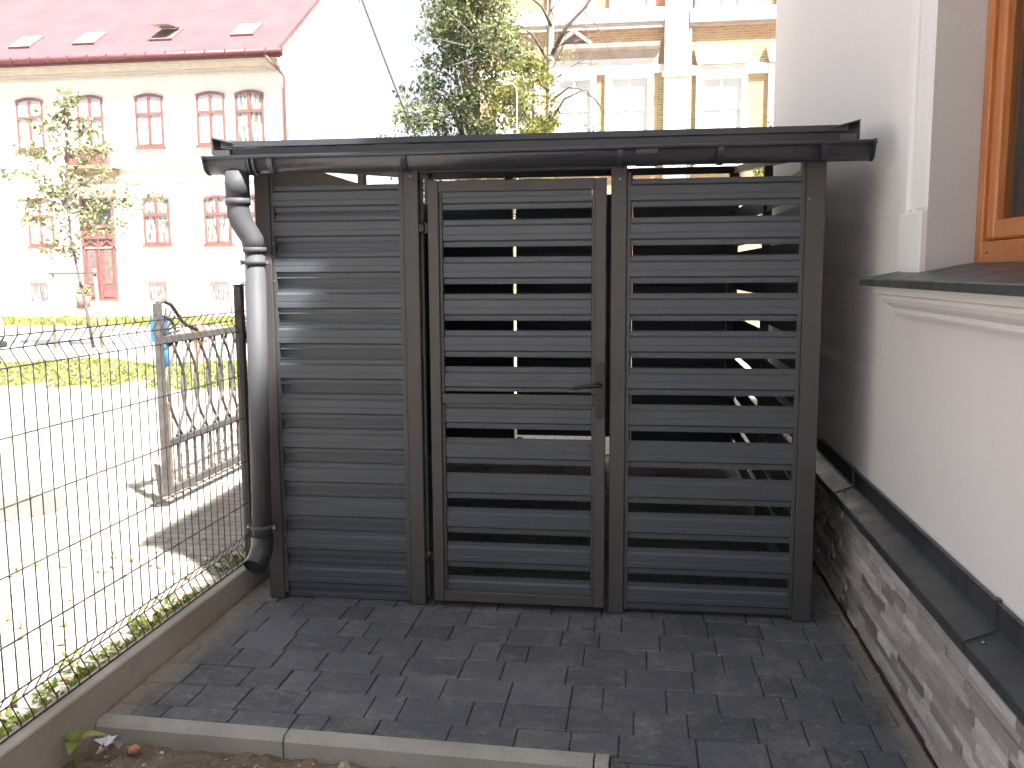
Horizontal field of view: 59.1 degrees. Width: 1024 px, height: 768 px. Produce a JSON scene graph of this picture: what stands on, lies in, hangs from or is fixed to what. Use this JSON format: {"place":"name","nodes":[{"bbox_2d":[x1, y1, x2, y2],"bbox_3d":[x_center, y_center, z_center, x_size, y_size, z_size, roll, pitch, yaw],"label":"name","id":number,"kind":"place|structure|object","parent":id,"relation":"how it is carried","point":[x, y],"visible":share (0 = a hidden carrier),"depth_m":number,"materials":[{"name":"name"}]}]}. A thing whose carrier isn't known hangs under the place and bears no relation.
{"place":"outdoors","nodes":[
{"label":"outdoors","id":0,"kind":"place"},
{"bbox_2d":[68,279,98,307],"bbox_3d":[-18.109,-3.825,38.061,1.029,1.242,0.793,3,8,22],"label":"flower pot","id":1,"kind":"object","parent":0,"point":[79,300],"visible":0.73,"depth_m":37.90,"materials":[{"name":"beige ceramic"}]},
{"bbox_2d":[0,388,244,728],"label":"street","id":2,"kind":"structure","parent":0,"point":[8,652],"depth_m":5.77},
{"bbox_2d":[0,495,67,521],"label":"manhole cover","id":3,"kind":"object","parent":2,"relation":"on","point":[24,509],"visible":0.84,"depth_m":6.23,"materials":[{"name":"metal"}]},
{"bbox_2d":[0,469,241,713],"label":"dry leaves","id":4,"kind":"object","parent":2,"relation":"on","point":[8,616],"visible":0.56,"depth_m":4.93,"materials":[{"name":"brown plant"}]},
{"bbox_2d":[0,473,244,739],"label":"weeds","id":5,"kind":"object","parent":2,"relation":"on","point":[81,673],"visible":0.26,"depth_m":3.77,"materials":[{"name":"green plant"}]},
{"bbox_2d":[152,299,246,495],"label":"iron gate","id":6,"kind":"structure","parent":2,"relation":"on","point":[157,306],"depth_m":6.42,"materials":[{"name":"grey metal"}]},
{"bbox_2d":[0,311,245,317],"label":"pavement","id":7,"kind":"structure","parent":0,"point":[65,313],"depth_m":36.22,"materials":[{"name":"white concrete"}]},
{"bbox_2d":[0,0,402,311],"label":"white townhouse","id":8,"kind":"structure","parent":7,"relation":"on","point":[168,89],"depth_m":38.08,"materials":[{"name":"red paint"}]},
{"bbox_2d":[15,98,46,151],"bbox_3d":[-20.378,-10.964,38.155,1.380,2.216,0.140,1,7,8],"label":"window","id":9,"kind":"structure","parent":8,"relation":"in","point":[24,108],"depth_m":38.16,"materials":[{"name":"red paint"}]},
{"bbox_2d":[30,282,48,300],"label":"basement window","id":10,"kind":"structure","parent":8,"relation":"in","point":[39,290],"depth_m":39.07,"materials":[{"name":"white glass"}]},
{"bbox_2d":[26,198,54,247],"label":"window","id":11,"kind":"structure","parent":8,"relation":"in","point":[32,234],"depth_m":38.70,"materials":[{"name":"red paint"}]},
{"bbox_2d":[75,95,104,147],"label":"window","id":12,"kind":"structure","parent":8,"relation":"in","point":[92,105],"depth_m":37.75,"materials":[{"name":"red paint"}]},
{"bbox_2d":[79,196,118,300],"bbox_3d":[-17.589,-5.753,38.438,1.520,4.430,0.110,1,7,8],"label":"entrance door","id":13,"kind":"structure","parent":8,"relation":"in","point":[104,260],"depth_m":38.48,"materials":[{"name":"red paint"}]},
{"bbox_2d":[134,93,166,148],"bbox_3d":[-15.040,-10.905,37.413,1.380,2.216,0.140,1,7,8],"label":"window","id":14,"kind":"structure","parent":8,"relation":"in","point":[149,118],"depth_m":37.43,"materials":[{"name":"red paint"}]},
{"bbox_2d":[142,196,172,245],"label":"window","id":15,"kind":"structure","parent":8,"relation":"in","point":[156,219],"depth_m":37.94,"materials":[{"name":"red paint"}]},
{"bbox_2d":[149,282,167,300],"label":"basement window","id":16,"kind":"structure","parent":8,"relation":"in","point":[157,290],"depth_m":38.31,"materials":[{"name":"white glass"}]},
{"bbox_2d":[195,91,225,146],"bbox_3d":[-12.365,-10.875,37.042,1.380,2.216,0.140,1,7,8],"label":"window","id":17,"kind":"structure","parent":8,"relation":"in","point":[210,105],"depth_m":37.05,"materials":[{"name":"white glass"}]},
{"bbox_2d":[203,194,234,245],"bbox_3d":[-12.240,-6.816,37.537,1.340,2.096,0.140,1,7,8],"label":"window","id":18,"kind":"structure","parent":8,"relation":"in","point":[218,230],"depth_m":37.57,"materials":[{"name":"red paint"}]},
{"bbox_2d":[210,281,228,300],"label":"basement window","id":19,"kind":"structure","parent":8,"relation":"in","point":[219,289],"depth_m":37.93,"materials":[{"name":"white glass"}]},
{"bbox_2d":[241,281,245,300],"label":"basement window","id":20,"kind":"structure","parent":8,"relation":"in","point":[242,282],"depth_m":37.76,"materials":[{"name":"white glass"}]},
{"bbox_2d":[241,194,254,244],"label":"window","id":21,"kind":"structure","parent":8,"relation":"in","point":[252,208],"depth_m":37.28,"materials":[{"name":"red paint"}]},
{"bbox_2d":[234,90,264,140],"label":"window","id":22,"kind":"structure","parent":8,"relation":"in","point":[249,104],"depth_m":36.82,"materials":[{"name":"white glass"}]},
{"bbox_2d":[480,0,776,293],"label":"brick townhouse","id":23,"kind":"structure","parent":7,"relation":"on","point":[683,64],"depth_m":30.48,"materials":[{"name":"beige paint"}]},
{"bbox_2d":[496,78,539,133],"bbox_3d":[0.212,-8.969,31.395,1.670,3.220,0.200,1,7,8],"label":"window","id":24,"kind":"structure","parent":23,"relation":"in","point":[537,88],"depth_m":31.41,"materials":[{"name":"white glass"}]},
{"bbox_2d":[547,0,595,11],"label":"window","id":25,"kind":"structure","parent":23,"relation":"in","point":[564,5],"depth_m":30.72,"materials":[{"name":"white glass"}]},
{"bbox_2d":[554,75,595,132],"bbox_3d":[2.133,-8.948,31.128,1.650,3.220,0.200,1,7,8],"label":"window","id":26,"kind":"structure","parent":23,"relation":"in","point":[580,104],"depth_m":31.09,"materials":[{"name":"white glass"}]},
{"bbox_2d":[604,73,653,167],"bbox_3d":[3.995,-8.927,30.869,1.770,3.220,0.200,1,7,8],"label":"window","id":27,"kind":"structure","parent":23,"relation":"in","point":[628,97],"depth_m":30.84,"materials":[{"name":"white glass"}]},
{"bbox_2d":[609,0,653,8],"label":"window","id":28,"kind":"structure","parent":23,"relation":"in","point":[613,4],"depth_m":30.43,"materials":[{"name":"white glass"}]},
{"bbox_2d":[693,73,747,166],"bbox_3d":[7.046,-8.839,30.452,1.810,3.110,0.200,1,7,8],"label":"window","id":29,"kind":"structure","parent":23,"relation":"in","point":[721,99],"depth_m":30.43,"materials":[{"name":"white glass"}]},
{"bbox_2d":[695,0,753,7],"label":"window","id":30,"kind":"structure","parent":23,"relation":"in","point":[698,3],"depth_m":30.03,"materials":[{"name":"white glass"}]},
{"bbox_2d":[767,72,774,126],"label":"window","id":31,"kind":"structure","parent":23,"relation":"in","point":[770,101],"depth_m":30.09,"materials":[{"name":"white glass"}]},
{"bbox_2d":[1,314,245,325],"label":"lawn grass","id":32,"kind":"structure","parent":0,"point":[34,320],"depth_m":29.21,"materials":[{"name":"green plant"}]},
{"bbox_2d":[62,741,393,767],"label":"soil","id":33,"kind":"structure","parent":0,"point":[125,759],"depth_m":3.12,"materials":[{"name":"brown soil"}]},
{"bbox_2d":[64,728,105,767],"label":"seedling plant","id":34,"kind":"object","parent":33,"relation":"on","point":[75,738],"visible":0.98,"depth_m":3.08,"materials":[{"name":"green plant"}]},
{"bbox_2d":[94,735,123,754],"bbox_3d":[-1.414,1.259,3.165,0.093,0.042,0.109,-4,8,-27],"label":"plastic scrap","id":35,"kind":"object","parent":33,"relation":"on","point":[108,740],"visible":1,"depth_m":3.17,"materials":[{"name":"white plastic"}]},
{"bbox_2d":[128,744,141,753],"bbox_3d":[-1.322,1.277,3.158,0.041,0.032,0.044,6,9,39],"label":"brick fragment","id":36,"kind":"object","parent":33,"relation":"on","point":[134,748],"visible":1,"depth_m":3.15,"materials":[{"name":"brick"}]},
{"bbox_2d":[338,761,350,767],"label":"stone","id":37,"kind":"object","parent":33,"relation":"on","point":[344,764],"visible":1,"depth_m":3.03,"materials":[{"name":"grey stone"}]},
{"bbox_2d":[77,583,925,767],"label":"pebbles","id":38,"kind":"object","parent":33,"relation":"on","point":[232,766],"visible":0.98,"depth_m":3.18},
{"bbox_2d":[0,326,631,455],"bbox_3d":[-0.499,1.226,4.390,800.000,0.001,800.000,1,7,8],"label":"ground","id":39,"kind":"structure","parent":0,"point":[166,389],"depth_m":14.10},
{"bbox_2d":[0,559,269,767],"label":"fence plinth","id":40,"kind":"structure","parent":39,"relation":"on","point":[41,740],"depth_m":3.39,"materials":[{"name":"concrete"}]},
{"bbox_2d":[0,284,251,744],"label":"wire fence","id":41,"kind":"object","parent":40,"relation":"on","point":[240,332],"visible":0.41,"depth_m":3.60,"materials":[{"name":"grey metal"}]},
{"bbox_2d":[96,713,288,757],"bbox_3d":[-1.145,1.295,3.231,0.713,0.160,0.058,1,7,10],"label":"kerb stone","id":42,"kind":"object","parent":39,"relation":"on","point":[187,736],"visible":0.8,"depth_m":3.20,"materials":[{"name":"concrete"}]},
{"bbox_2d":[284,729,593,767],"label":"kerb stone","id":43,"kind":"object","parent":39,"relation":"on","point":[362,750],"visible":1,"depth_m":3.07,"materials":[{"name":"concrete"}]},
{"bbox_2d":[594,754,608,767],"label":"kerb stone","id":44,"kind":"object","parent":39,"relation":"on","point":[601,760],"visible":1,"depth_m":2.97,"materials":[{"name":"concrete"}]},
{"bbox_2d":[0,326,745,363],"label":"road","id":45,"kind":"structure","parent":0,"point":[45,351],"depth_m":20.62,"materials":[{"name":"white asphalt"}]},
{"bbox_2d":[0,85,166,347],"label":"young tree","id":46,"kind":"object","parent":45,"relation":"on","point":[93,211],"visible":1,"depth_m":19.16,"materials":[{"name":"green plant"}]},
{"bbox_2d":[377,0,549,217],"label":"broadleaf tree","id":47,"kind":"object","parent":45,"relation":"on","point":[467,101],"visible":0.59,"depth_m":19.16,"materials":[{"name":"green plant"}]},
{"bbox_2d":[361,0,441,180],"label":"overhead cable","id":48,"kind":"object","parent":47,"relation":"attached to","point":[388,68],"visible":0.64,"depth_m":17.95,"materials":[{"name":"metal"}]},
{"bbox_2d":[502,82,517,178],"bbox_3d":[-0.012,-2.844,16.019,0.274,4.855,0.080,1,7,8],"label":"street lamp","id":49,"kind":"object","parent":45,"relation":"on","point":[507,83],"visible":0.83,"depth_m":15.74,"materials":[{"name":"metal"}]},
{"bbox_2d":[433,0,609,178],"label":"bare tree","id":50,"kind":"object","parent":45,"relation":"on","point":[551,49],"visible":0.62,"depth_m":20.03,"materials":[{"name":"brown plant"}]},
{"bbox_2d":[485,50,563,218],"bbox_3d":[0.232,-3.818,18.857,1.895,6.081,2.017,1,7,8],"label":"yellow green tree","id":51,"kind":"object","parent":45,"relation":"on","point":[549,121],"visible":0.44,"depth_m":18.39,"materials":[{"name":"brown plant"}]},
{"bbox_2d":[751,105,773,215],"bbox_3d":[6.740,-4.154,22.789,2.393,5.685,2.462,6,9,41],"label":"tree","id":52,"kind":"object","parent":45,"relation":"on","point":[759,172],"visible":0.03,"depth_m":22.67,"materials":[{"name":"green plant"}]},
{"bbox_2d":[0,356,753,396],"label":"verge","id":53,"kind":"structure","parent":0,"point":[142,385],"depth_m":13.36,"materials":[{"name":"plant"}]},
{"bbox_2d":[0,317,7,347],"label":"parked car","id":54,"kind":"object","parent":53,"relation":"on","point":[4,343],"visible":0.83,"depth_m":16.06,"materials":[{"name":"white paint"}]},
{"bbox_2d":[150,318,169,368],"bbox_3d":[-5.845,-0.674,15.067,0.330,0.860,0.120,1,7,8],"label":"blue signpost","id":55,"kind":"object","parent":53,"relation":"on","point":[165,351],"visible":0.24,"depth_m":15.03,"materials":[{"name":"metal"}]},
{"bbox_2d":[188,321,208,364],"bbox_3d":[-5.500,-0.727,15.836,0.340,0.770,0.280,1,7,8],"label":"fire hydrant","id":56,"kind":"object","parent":53,"relation":"on","point":[200,328],"visible":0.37,"depth_m":15.77,"materials":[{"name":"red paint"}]},
{"bbox_2d":[3,321,759,326],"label":"lawn soil","id":57,"kind":"structure","parent":0,"point":[755,323],"depth_m":27.79,"materials":[{"name":"brown soil"}]},
{"bbox_2d":[360,0,474,199],"label":"sky","id":58,"kind":"structure","parent":0,"point":[394,22],"materials":[{"name":"white"}]},
{"bbox_2d":[107,456,935,767],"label":"paving","id":59,"kind":"structure","parent":0,"point":[383,661],"depth_m":3.61,"materials":[{"name":"grey stone"}]},
{"bbox_2d":[200,119,877,621],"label":"slatted shed","id":60,"kind":"structure","parent":59,"relation":"on","point":[386,343],"depth_m":4.17,"materials":[{"name":"paint"}]},
{"bbox_2d":[419,178,606,607],"bbox_3d":[0.000,0.066,4.149,0.854,1.976,0.107,1,7,8],"label":"door","id":61,"kind":"structure","parent":60,"relation":"in","point":[448,410],"depth_m":4.17,"materials":[{"name":"paint"}]},
{"bbox_2d":[754,0,1023,767],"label":"rendered house","id":62,"kind":"structure","parent":59,"relation":"on","point":[918,547],"depth_m":3.20,"materials":[{"name":"white paint"}]},
{"bbox_2d":[974,0,1023,261],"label":"window","id":63,"kind":"structure","parent":62,"relation":"in","point":[1000,199],"depth_m":3.04,"materials":[{"name":"orange wood"}]},
{"bbox_2d":[515,397,756,454],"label":"yard","id":64,"kind":"structure","parent":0,"point":[754,399],"depth_m":8.74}
]}

